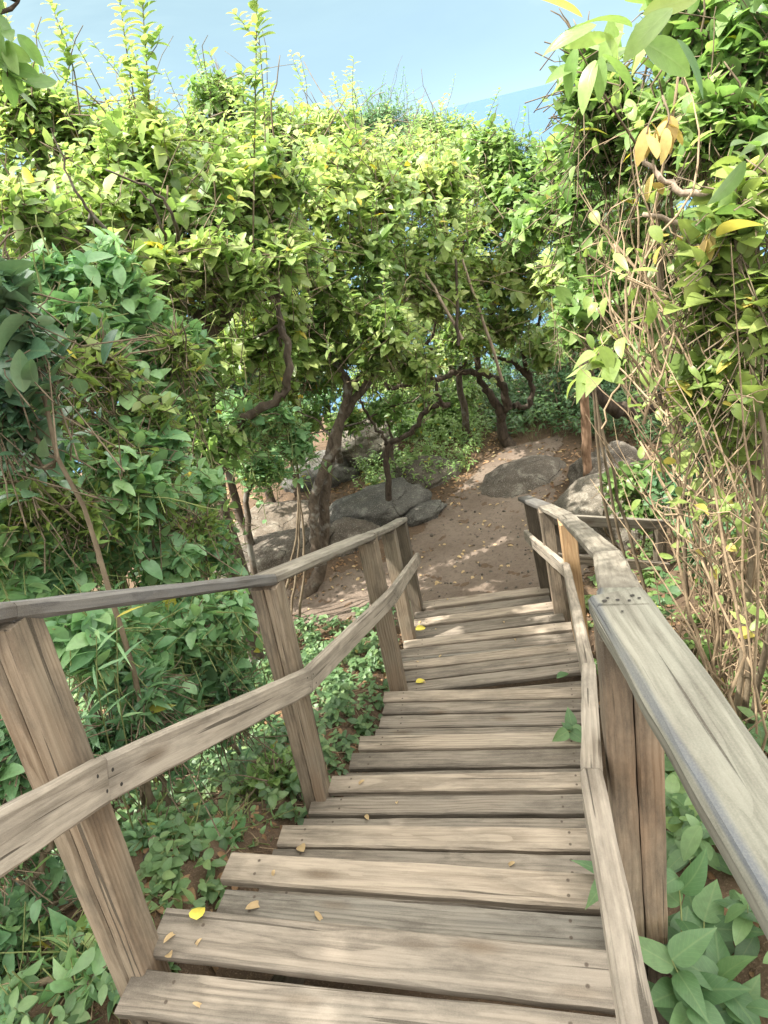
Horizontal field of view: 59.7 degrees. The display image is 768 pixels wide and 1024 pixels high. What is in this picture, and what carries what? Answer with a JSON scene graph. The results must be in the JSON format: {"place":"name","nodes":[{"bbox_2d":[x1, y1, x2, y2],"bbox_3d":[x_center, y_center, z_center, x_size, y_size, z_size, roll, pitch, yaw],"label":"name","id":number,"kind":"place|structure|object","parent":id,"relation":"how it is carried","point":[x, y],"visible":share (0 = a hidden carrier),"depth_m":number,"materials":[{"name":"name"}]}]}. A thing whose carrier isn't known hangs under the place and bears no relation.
{"place":"outdoors","nodes":[
{"label":"outdoors","id":0,"kind":"place"},
{"bbox_2d":[1,599,438,1023],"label":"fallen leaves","id":1,"kind":"object","parent":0,"point":[218,817],"visible":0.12,"depth_m":2.75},
{"bbox_2d":[0,0,736,173],"label":"sky","id":2,"kind":"structure","parent":0,"point":[489,45],"materials":[{"name":"blue"}]},
{"bbox_2d":[0,373,767,1023],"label":"ground","id":3,"kind":"structure","parent":0,"point":[726,883],"depth_m":4.37,"materials":[{"name":"soil"}]},
{"bbox_2d":[0,0,56,109],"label":"tree","id":4,"kind":"object","parent":3,"relation":"on","point":[15,60],"visible":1,"depth_m":1.92,"materials":[{"name":"green plant"}]},
{"bbox_2d":[0,676,112,1012],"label":"shrub","id":5,"kind":"object","parent":3,"relation":"on","point":[44,866],"visible":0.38,"depth_m":1.96,"materials":[{"name":"green plant"}]},
{"bbox_2d":[0,227,154,812],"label":"shrub","id":6,"kind":"object","parent":3,"relation":"on","point":[33,345],"visible":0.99,"depth_m":2.00,"materials":[{"name":"green plant"}]},
{"bbox_2d":[0,877,164,1023],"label":"shrub","id":7,"kind":"object","parent":3,"relation":"on","point":[88,967],"visible":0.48,"depth_m":1.85,"materials":[{"name":"green plant"}]},
{"bbox_2d":[0,2,172,575],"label":"tree","id":8,"kind":"object","parent":3,"relation":"on","point":[26,124],"visible":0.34,"depth_m":4.52,"materials":[{"name":"green plant"}]},
{"bbox_2d":[40,0,89,113],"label":"leafy shoot","id":9,"kind":"object","parent":8,"relation":"attached to","point":[68,58],"visible":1,"depth_m":3.90,"materials":[{"name":"green plant"}]},
{"bbox_2d":[72,606,145,829],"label":"grass stalk","id":10,"kind":"object","parent":3,"relation":"on","point":[119,647],"depth_m":2.16,"materials":[{"name":"green plant"}]},
{"bbox_2d":[0,371,219,719],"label":"shrub","id":11,"kind":"object","parent":3,"relation":"on","point":[130,487],"visible":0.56,"depth_m":2.80,"materials":[{"name":"green plant"}]},
{"bbox_2d":[0,294,255,608],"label":"shrub","id":12,"kind":"object","parent":3,"relation":"on","point":[174,346],"visible":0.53,"depth_m":2.86,"materials":[{"name":"green plant"}]},
{"bbox_2d":[0,427,257,672],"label":"shrub","id":13,"kind":"object","parent":3,"relation":"on","point":[208,487],"visible":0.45,"depth_m":3.19,"materials":[{"name":"green plant"}]},
{"bbox_2d":[21,212,243,588],"bbox_3d":[-1.147,0.033,3.611,0.867,3.089,1.167,-2,31,19],"label":"shrub","id":14,"kind":"object","parent":3,"relation":"on","point":[115,282],"visible":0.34,"depth_m":3.04,"materials":[{"name":"green plant"}]},
{"bbox_2d":[44,561,267,785],"bbox_3d":[-0.861,0.821,3.005,0.840,1.772,1.104,-14,30,0],"label":"shrub","id":15,"kind":"object","parent":3,"relation":"on","point":[202,634],"visible":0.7,"depth_m":2.82,"materials":[{"name":"green plant"}]},
{"bbox_2d":[0,166,313,362],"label":"shrub","id":16,"kind":"object","parent":3,"relation":"on","point":[245,270],"visible":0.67,"depth_m":3.68,"materials":[{"name":"green plant"}]},
{"bbox_2d":[0,226,340,498],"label":"bush","id":17,"kind":"object","parent":3,"relation":"on","point":[314,386],"visible":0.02,"depth_m":6.70,"materials":[{"name":"green plant"}]},
{"bbox_2d":[65,629,287,836],"bbox_3d":[-0.905,0.960,2.843,0.818,1.293,1.040,-5,31,15],"label":"shrub","id":18,"kind":"object","parent":3,"relation":"on","point":[158,714],"visible":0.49,"depth_m":2.56,"materials":[{"name":"green plant"}]},
{"bbox_2d":[93,212,261,579],"bbox_3d":[-1.149,-0.194,4.490,0.792,3.234,1.266,10,37,35],"label":"shrub","id":19,"kind":"object","parent":3,"relation":"on","point":[227,443],"visible":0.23,"depth_m":4.32,"materials":[{"name":"green plant"}]},
{"bbox_2d":[0,40,369,661],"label":"tree","id":20,"kind":"object","parent":3,"relation":"on","point":[137,184],"visible":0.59,"depth_m":3.96,"materials":[{"name":"green plant"}]},
{"bbox_2d":[108,0,150,117],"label":"leafy shoot","id":21,"kind":"object","parent":20,"relation":"attached to","point":[121,23],"visible":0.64,"depth_m":3.98,"materials":[{"name":"green plant"}]},
{"bbox_2d":[125,0,168,141],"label":"leafy shoot","id":22,"kind":"object","parent":20,"relation":"attached to","point":[141,76],"visible":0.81,"depth_m":3.71,"materials":[{"name":"green plant"}]},
{"bbox_2d":[226,8,279,141],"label":"leafy shoot","id":23,"kind":"object","parent":20,"relation":"attached to","point":[263,104],"visible":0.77,"depth_m":4.34,"materials":[{"name":"green plant"}]},
{"bbox_2d":[231,0,276,251],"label":"leafy shoot","id":24,"kind":"object","parent":20,"relation":"attached to","point":[257,19],"visible":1,"depth_m":3.69,"materials":[{"name":"green plant"}]},
{"bbox_2d":[87,31,285,546],"bbox_3d":[-1.243,-1.574,6.427,1.506,5.074,1.986,6,35,30],"label":"tree","id":25,"kind":"object","parent":3,"relation":"on","point":[216,129],"visible":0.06,"depth_m":5.46,"materials":[{"name":"green plant"}]},
{"bbox_2d":[3,618,402,1023],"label":"leaf litter","id":26,"kind":"object","parent":3,"relation":"on","point":[191,889],"visible":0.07,"depth_m":2.79,"materials":[{"name":"plant"}]},
{"bbox_2d":[0,603,413,1023],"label":"ground cover","id":27,"kind":"object","parent":3,"relation":"on","point":[160,867],"visible":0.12,"depth_m":3.06,"materials":[{"name":"green plant"}]},
{"bbox_2d":[118,787,296,854],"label":"shrub","id":28,"kind":"object","parent":3,"relation":"on","point":[150,825],"visible":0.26,"depth_m":2.59,"materials":[{"name":"green plant"}]},
{"bbox_2d":[133,35,305,501],"bbox_3d":[-1.260,-2.432,7.835,1.721,5.151,1.473,-14,30,0],"label":"tree","id":29,"kind":"object","parent":3,"relation":"on","point":[211,93],"visible":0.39,"depth_m":6.54,"materials":[{"name":"green plant"}]},
{"bbox_2d":[182,385,359,496],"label":"bush","id":30,"kind":"object","parent":3,"relation":"on","point":[322,397],"visible":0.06,"depth_m":8.68,"materials":[{"name":"green plant"}]},
{"bbox_2d":[213,729,330,817],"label":"shrub","id":31,"kind":"object","parent":3,"relation":"on","point":[259,769],"visible":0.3,"depth_m":3.10,"materials":[{"name":"green plant"}]},
{"bbox_2d":[209,527,334,578],"bbox_3d":[-1.229,0.582,7.665,1.732,0.638,0.772,-19,30,-10],"label":"boulder","id":32,"kind":"object","parent":3,"relation":"on","point":[273,549],"visible":0.21,"depth_m":7.37,"materials":[{"name":"grey stone"}]},
{"bbox_2d":[212,386,338,624],"bbox_3d":[-0.729,0.029,5.633,0.978,2.486,0.892,-27,32,-22],"label":"shrub","id":33,"kind":"object","parent":3,"relation":"on","point":[294,446],"visible":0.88,"depth_m":5.27,"materials":[{"name":"green plant"}]},
{"bbox_2d":[234,500,318,543],"bbox_3d":[-1.477,0.337,8.523,1.724,0.691,1.061,-22,31,-15],"label":"boulder","id":34,"kind":"object","parent":3,"relation":"on","point":[282,516],"visible":0.23,"depth_m":8.34,"materials":[{"name":"beige stone"}]},
{"bbox_2d":[57,436,560,916],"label":"pebbles","id":35,"kind":"object","parent":3,"relation":"on","point":[317,708],"visible":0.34,"depth_m":6.80,"materials":[{"name":"brown stone"}]},
{"bbox_2d":[280,450,362,492],"bbox_3d":[-0.907,-0.483,9.585,1.250,0.702,0.906,-14,30,0],"label":"boulder","id":36,"kind":"object","parent":3,"relation":"on","point":[340,473],"visible":0.3,"depth_m":9.28,"materials":[{"name":"stone"}]},
{"bbox_2d":[225,50,426,463],"bbox_3d":[-0.462,-2.717,8.170,1.946,5.104,2.345,14,40,40],"label":"tree","id":37,"kind":"object","parent":3,"relation":"on","point":[316,117],"visible":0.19,"depth_m":7.22,"materials":[{"name":"green plant"}]},
{"bbox_2d":[242,55,452,599],"bbox_3d":[-0.292,-1.395,6.142,2.565,4.706,1.966,-14,30,0],"label":"tree","id":38,"kind":"object","parent":3,"relation":"on","point":[374,343],"visible":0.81,"depth_m":5.62,"materials":[{"name":"green plant"}]},
{"bbox_2d":[328,517,381,556],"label":"boulder","id":39,"kind":"object","parent":3,"relation":"on","point":[346,527],"visible":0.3,"depth_m":7.61,"materials":[{"name":"grey stone"}]},
{"bbox_2d":[255,335,478,469],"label":"bush","id":40,"kind":"object","parent":3,"relation":"on","point":[380,411],"visible":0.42,"depth_m":8.27,"materials":[{"name":"green plant"}]},
{"bbox_2d":[341,419,398,467],"bbox_3d":[-0.282,-1.022,9.743,1.086,0.523,0.949,-3,31,18],"label":"boulder","id":41,"kind":"object","parent":3,"relation":"on","point":[377,442],"visible":0.36,"depth_m":9.42,"materials":[{"name":"stone"}]},
{"bbox_2d":[329,477,431,526],"bbox_3d":[-0.068,-0.033,8.170,1.328,0.512,0.889,-21,30,-12],"label":"boulder","id":42,"kind":"object","parent":3,"relation":"on","point":[370,503],"visible":0.63,"depth_m":7.95,"materials":[{"name":"stone"}]},
{"bbox_2d":[335,55,446,241],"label":"tree","id":43,"kind":"object","parent":3,"relation":"on","point":[380,112],"visible":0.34,"depth_m":9.40,"materials":[{"name":"green plant"}]},
{"bbox_2d":[114,587,668,1023],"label":"wooden staircase","id":44,"kind":"structure","parent":3,"relation":"on","point":[425,887],"depth_m":2.00,"materials":[{"name":"brown wood"}]},
{"bbox_2d":[165,950,171,957],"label":"fallen leaf","id":45,"kind":"object","parent":44,"relation":"on","point":[169,955],"visible":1,"depth_m":1.65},
{"bbox_2d":[164,932,174,942],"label":"fallen leaf","id":46,"kind":"object","parent":44,"relation":"on","point":[169,935],"visible":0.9,"depth_m":1.69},
{"bbox_2d":[189,907,204,919],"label":"fallen leaf","id":47,"kind":"object","parent":44,"relation":"on","point":[196,913],"visible":1,"depth_m":1.72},
{"bbox_2d":[193,1002,201,1007],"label":"fallen leaf","id":48,"kind":"object","parent":44,"relation":"on","point":[197,1004],"visible":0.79,"depth_m":1.54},
{"bbox_2d":[0,517,422,1023],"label":"wooden railing","id":49,"kind":"object","parent":44,"relation":"on","point":[64,805],"visible":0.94,"depth_m":1.55,"materials":[{"name":"brown wood"}]},
{"bbox_2d":[245,900,259,908],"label":"fallen leaf","id":50,"kind":"object","parent":44,"relation":"on","point":[253,905],"visible":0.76,"depth_m":1.97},
{"bbox_2d":[296,843,304,851],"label":"fallen leaf","id":51,"kind":"object","parent":44,"relation":"on","point":[301,847],"visible":1,"depth_m":2.39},
{"bbox_2d":[314,911,322,920],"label":"fallen leaf","id":52,"kind":"object","parent":44,"relation":"on","point":[318,915],"visible":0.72,"depth_m":1.91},
{"bbox_2d":[416,625,424,629],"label":"fallen leaf","id":53,"kind":"object","parent":44,"relation":"on","point":[419,627],"visible":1,"depth_m":5.30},
{"bbox_2d":[416,678,424,682],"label":"fallen leaf","id":54,"kind":"object","parent":44,"relation":"on","point":[419,680],"visible":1,"depth_m":4.22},
{"bbox_2d":[557,671,568,677],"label":"fallen leaf","id":55,"kind":"object","parent":44,"relation":"on","point":[560,674],"visible":1,"depth_m":4.01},
{"bbox_2d":[552,707,581,742],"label":"seedling","id":56,"kind":"object","parent":44,"relation":"on","point":[571,728],"visible":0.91,"depth_m":3.09,"materials":[{"name":"green plant"}]},
{"bbox_2d":[518,495,767,1023],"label":"wooden railing","id":57,"kind":"object","parent":44,"relation":"attached to","point":[660,692],"visible":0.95,"depth_m":1.09,"materials":[{"name":"brown wood"}]},
{"bbox_2d":[298,241,485,412],"bbox_3d":[0.271,-2.331,9.357,3.527,3.151,1.809,-28,33,-24],"label":"bush","id":58,"kind":"object","parent":3,"relation":"on","point":[465,352],"visible":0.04,"depth_m":9.86,"materials":[{"name":"green plant"}]},
{"bbox_2d":[353,364,473,401],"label":"bush","id":59,"kind":"object","parent":3,"relation":"on","point":[381,392],"visible":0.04,"depth_m":11.44,"materials":[{"name":"green plant"}]},
{"bbox_2d":[364,74,476,409],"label":"tree","id":60,"kind":"object","parent":3,"relation":"on","point":[430,118],"visible":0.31,"depth_m":8.91,"materials":[{"name":"green plant"}]},
{"bbox_2d":[378,454,462,488],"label":"bush","id":61,"kind":"object","parent":3,"relation":"on","point":[420,471],"visible":0.45,"depth_m":8.71,"materials":[{"name":"green plant"}]},
{"bbox_2d":[400,500,447,526],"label":"boulder","id":62,"kind":"object","parent":3,"relation":"on","point":[421,513],"visible":0.63,"depth_m":7.84,"materials":[{"name":"stone"}]},
{"bbox_2d":[347,89,509,442],"bbox_3d":[0.780,-2.784,8.457,2.186,4.456,1.880,3,33,27],"label":"tree","id":63,"kind":"object","parent":3,"relation":"on","point":[458,142],"visible":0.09,"depth_m":7.64,"materials":[{"name":"green plant"}]},
{"bbox_2d":[346,369,518,489],"bbox_3d":[0.883,-1.298,10.012,3.142,0.682,3.909,-14,30,0],"label":"nettle bed","id":64,"kind":"object","parent":3,"relation":"on","point":[456,431],"visible":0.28,"depth_m":9.21,"materials":[{"name":"green plant"}]},
{"bbox_2d":[418,262,463,339],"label":"sapling","id":65,"kind":"object","parent":3,"relation":"on","point":[445,309],"visible":0.77,"depth_m":6.24,"materials":[{"name":"brown plant"}]},
{"bbox_2d":[358,69,531,500],"bbox_3d":[0.602,-1.865,6.771,2.044,4.442,1.864,-14,30,0],"label":"tree","id":66,"kind":"object","parent":3,"relation":"on","point":[439,175],"visible":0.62,"depth_m":6.30,"materials":[{"name":"green plant"}]},
{"bbox_2d":[398,367,494,440],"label":"bush","id":67,"kind":"object","parent":3,"relation":"on","point":[474,395],"visible":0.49,"depth_m":9.96,"materials":[{"name":"green plant"}]},
{"bbox_2d":[454,259,459,345],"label":"sapling","id":68,"kind":"object","parent":3,"relation":"on","point":[457,310],"visible":1,"depth_m":6.25,"materials":[{"name":"brown plant"}]},
{"bbox_2d":[208,396,729,635],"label":"leaf litter","id":69,"kind":"object","parent":3,"relation":"on","point":[461,489],"visible":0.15,"depth_m":8.66,"materials":[{"name":"plant"}]},
{"bbox_2d":[391,176,574,447],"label":"tree","id":70,"kind":"object","parent":3,"relation":"on","point":[507,324],"visible":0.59,"depth_m":7.63,"materials":[{"name":"green plant"}]},
{"bbox_2d":[462,259,503,381],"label":"sapling","id":71,"kind":"object","parent":3,"relation":"on","point":[487,335],"visible":0.96,"depth_m":6.61,"materials":[{"name":"brown plant"}]},
{"bbox_2d":[478,455,566,497],"bbox_3d":[1.792,-0.287,8.392,1.460,0.690,1.047,-19,30,-10],"label":"boulder","id":72,"kind":"object","parent":3,"relation":"on","point":[517,477],"visible":0.38,"depth_m":8.14,"materials":[{"name":"grey stone"}]},
{"bbox_2d":[458,87,636,399],"bbox_3d":[2.249,-2.352,7.269,2.694,4.220,2.083,-20,30,-11],"label":"tree","id":73,"kind":"object","parent":3,"relation":"on","point":[503,157],"visible":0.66,"depth_m":6.61,"materials":[{"name":"green plant"}]},
{"bbox_2d":[481,296,641,407],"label":"bush","id":74,"kind":"object","parent":3,"relation":"on","point":[562,375],"visible":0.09,"depth_m":9.60,"materials":[{"name":"green plant"}]},
{"bbox_2d":[571,860,597,909],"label":"seedling","id":75,"kind":"object","parent":3,"relation":"on","point":[593,893],"visible":0.16,"depth_m":1.73,"materials":[{"name":"green plant"}]},
{"bbox_2d":[471,339,697,446],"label":"bush","id":76,"kind":"object","parent":3,"relation":"on","point":[538,402],"visible":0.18,"depth_m":9.24,"materials":[{"name":"green plant"}]},
{"bbox_2d":[579,348,591,476],"bbox_3d":[2.086,-1.054,6.913,0.112,2.300,0.249,-14,30,0],"label":"wooden pole","id":77,"kind":"object","parent":3,"relation":"on","point":[586,438],"visible":0.44,"depth_m":7.06,"materials":[{"name":"brown wood"}]},
{"bbox_2d":[487,132,698,593],"bbox_3d":[1.455,-0.442,4.180,0.886,3.552,1.677,-17,30,-5],"label":"shrub","id":78,"kind":"object","parent":3,"relation":"on","point":[527,232],"visible":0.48,"depth_m":3.73,"materials":[{"name":"green plant"}]},
{"bbox_2d":[567,440,643,488],"bbox_3d":[2.520,-0.409,7.596,0.910,0.787,0.903,-12,30,3],"label":"boulder","id":79,"kind":"object","parent":3,"relation":"on","point":[575,471],"visible":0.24,"depth_m":7.39,"materials":[{"name":"grey stone"}]},
{"bbox_2d":[554,515,669,629],"bbox_3d":[1.874,0.466,5.543,1.116,1.526,0.135,-20,30,-12],"label":"wooden fence","id":80,"kind":"object","parent":3,"relation":"on","point":[601,521],"visible":0.41,"depth_m":5.39,"materials":[{"name":"brown wood"}]},
{"bbox_2d":[554,469,672,553],"bbox_3d":[2.321,0.037,6.805,1.189,0.884,1.064,-5,31,15],"label":"boulder","id":81,"kind":"object","parent":3,"relation":"on","point":[576,496],"visible":0.19,"depth_m":6.52,"materials":[{"name":"stone"}]},
{"bbox_2d":[588,444,674,554],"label":"shrub","id":82,"kind":"object","parent":3,"relation":"on","point":[641,510],"visible":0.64,"depth_m":5.57,"materials":[{"name":"green plant"}]},
{"bbox_2d":[524,167,762,528],"bbox_3d":[2.299,-1.202,5.424,1.570,3.369,2.100,13,39,38],"label":"tree","id":83,"kind":"object","parent":3,"relation":"on","point":[614,410],"visible":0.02,"depth_m":4.99,"materials":[{"name":"green plant"}]},
{"bbox_2d":[524,0,767,651],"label":"shrub","id":84,"kind":"object","parent":3,"relation":"on","point":[714,53],"visible":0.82,"depth_m":2.12,"materials":[{"name":"green plant"}]},
{"bbox_2d":[635,95,682,166],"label":"withered leaves","id":85,"kind":"object","parent":84,"relation":"hanging from","point":[662,139],"visible":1,"depth_m":1.72,"materials":[{"name":"yellow plant"}]},
{"bbox_2d":[554,49,767,755],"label":"dry vines","id":86,"kind":"object","parent":3,"relation":"on","point":[735,590],"visible":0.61,"depth_m":2.39,"materials":[{"name":"beige plant"}]},
{"bbox_2d":[567,319,630,403],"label":"leafy vine","id":87,"kind":"object","parent":86,"relation":"hanging from","point":[608,364],"visible":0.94,"depth_m":2.09,"materials":[{"name":"green plant"}]},
{"bbox_2d":[601,332,665,428],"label":"vine stem","id":88,"kind":"object","parent":86,"relation":"attached to","point":[626,377],"visible":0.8,"depth_m":2.40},
{"bbox_2d":[613,243,695,503],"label":"vine stem","id":89,"kind":"object","parent":86,"relation":"attached to","point":[658,368],"visible":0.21,"depth_m":2.65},
{"bbox_2d":[679,464,705,637],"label":"vine stem","id":90,"kind":"object","parent":86,"relation":"attached to","point":[691,593],"visible":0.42,"depth_m":3.39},
{"bbox_2d":[676,475,723,694],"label":"vine stem","id":91,"kind":"object","parent":86,"relation":"attached to","point":[685,591],"visible":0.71,"depth_m":2.82,"materials":[{"name":"plant"}]},
{"bbox_2d":[639,441,762,691],"bbox_3d":[1.266,0.216,2.694,0.029,0.905,0.642,-23,31,-17],"label":"vine stem","id":92,"kind":"object","parent":86,"relation":"attached to","point":[703,565],"visible":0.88,"depth_m":2.66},
{"bbox_2d":[666,491,747,542],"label":"leafy vine","id":93,"kind":"object","parent":86,"relation":"attached to","point":[724,508],"visible":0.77,"depth_m":2.30,"materials":[{"name":"yellow plant"}]},
{"bbox_2d":[730,607,767,671],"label":"leafy vine","id":94,"kind":"object","parent":86,"relation":"attached to","point":[762,617],"visible":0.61,"depth_m":2.48,"materials":[{"name":"yellow plant"}]},
{"bbox_2d":[643,566,682,625],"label":"seedling","id":95,"kind":"object","parent":3,"relation":"on","point":[675,591],"visible":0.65,"depth_m":4.22,"materials":[{"name":"green plant"}]},
{"bbox_2d":[583,525,767,977],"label":"leaf litter","id":96,"kind":"object","parent":3,"relation":"on","point":[710,875],"visible":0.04,"depth_m":3.89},
{"bbox_2d":[584,516,767,831],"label":"ground cover","id":97,"kind":"object","parent":3,"relation":"on","point":[649,580],"visible":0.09,"depth_m":4.65,"materials":[{"name":"green plant"}]},
{"bbox_2d":[631,146,767,728],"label":"shrub","id":98,"kind":"object","parent":3,"relation":"on","point":[737,218],"visible":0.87,"depth_m":1.99,"materials":[{"name":"green plant"}]},
{"bbox_2d":[642,212,693,245],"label":"broken branch","id":99,"kind":"object","parent":98,"relation":"attached to","point":[662,217],"visible":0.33,"depth_m":2.06,"materials":[{"name":"brown plant"}]},
{"bbox_2d":[641,159,707,196],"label":"broken branch","id":100,"kind":"object","parent":98,"relation":"attached to","point":[676,189],"visible":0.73,"depth_m":1.91,"materials":[{"name":"brown plant"}]},
{"bbox_2d":[644,160,719,265],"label":"withered leaves","id":101,"kind":"object","parent":98,"relation":"hanging from","point":[707,244],"visible":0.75,"depth_m":1.88,"materials":[{"name":"yellow plant"}]},
{"bbox_2d":[638,846,764,1022],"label":"broad leaf plant","id":102,"kind":"object","parent":3,"relation":"on","point":[696,918],"visible":0.81,"depth_m":1.51,"materials":[{"name":"plant"}]},
{"bbox_2d":[637,421,767,630],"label":"shrub","id":103,"kind":"object","parent":3,"relation":"on","point":[657,494],"visible":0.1,"depth_m":4.40,"materials":[{"name":"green plant"}]},
{"bbox_2d":[648,925,765,1023],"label":"broad leaf plant","id":104,"kind":"object","parent":3,"relation":"on","point":[717,959],"visible":0.56,"depth_m":1.50,"materials":[{"name":"plant"}]},
{"bbox_2d":[664,697,767,1023],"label":"ground cover","id":105,"kind":"object","parent":3,"relation":"on","point":[690,840],"visible":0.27,"depth_m":1.84,"materials":[{"name":"green plant"}]},
{"bbox_2d":[0,60,767,472],"bbox_3d":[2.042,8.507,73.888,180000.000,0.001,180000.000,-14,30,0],"label":"sea","id":106,"kind":"structure","parent":0,"point":[512,108],"depth_m":1721.87,"materials":[{"name":"blue liquid"}]},
{"bbox_2d":[241,435,589,641],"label":"dirt path","id":107,"kind":"structure","parent":0,"point":[453,530],"depth_m":7.08,"materials":[{"name":"soil"}]}
]}

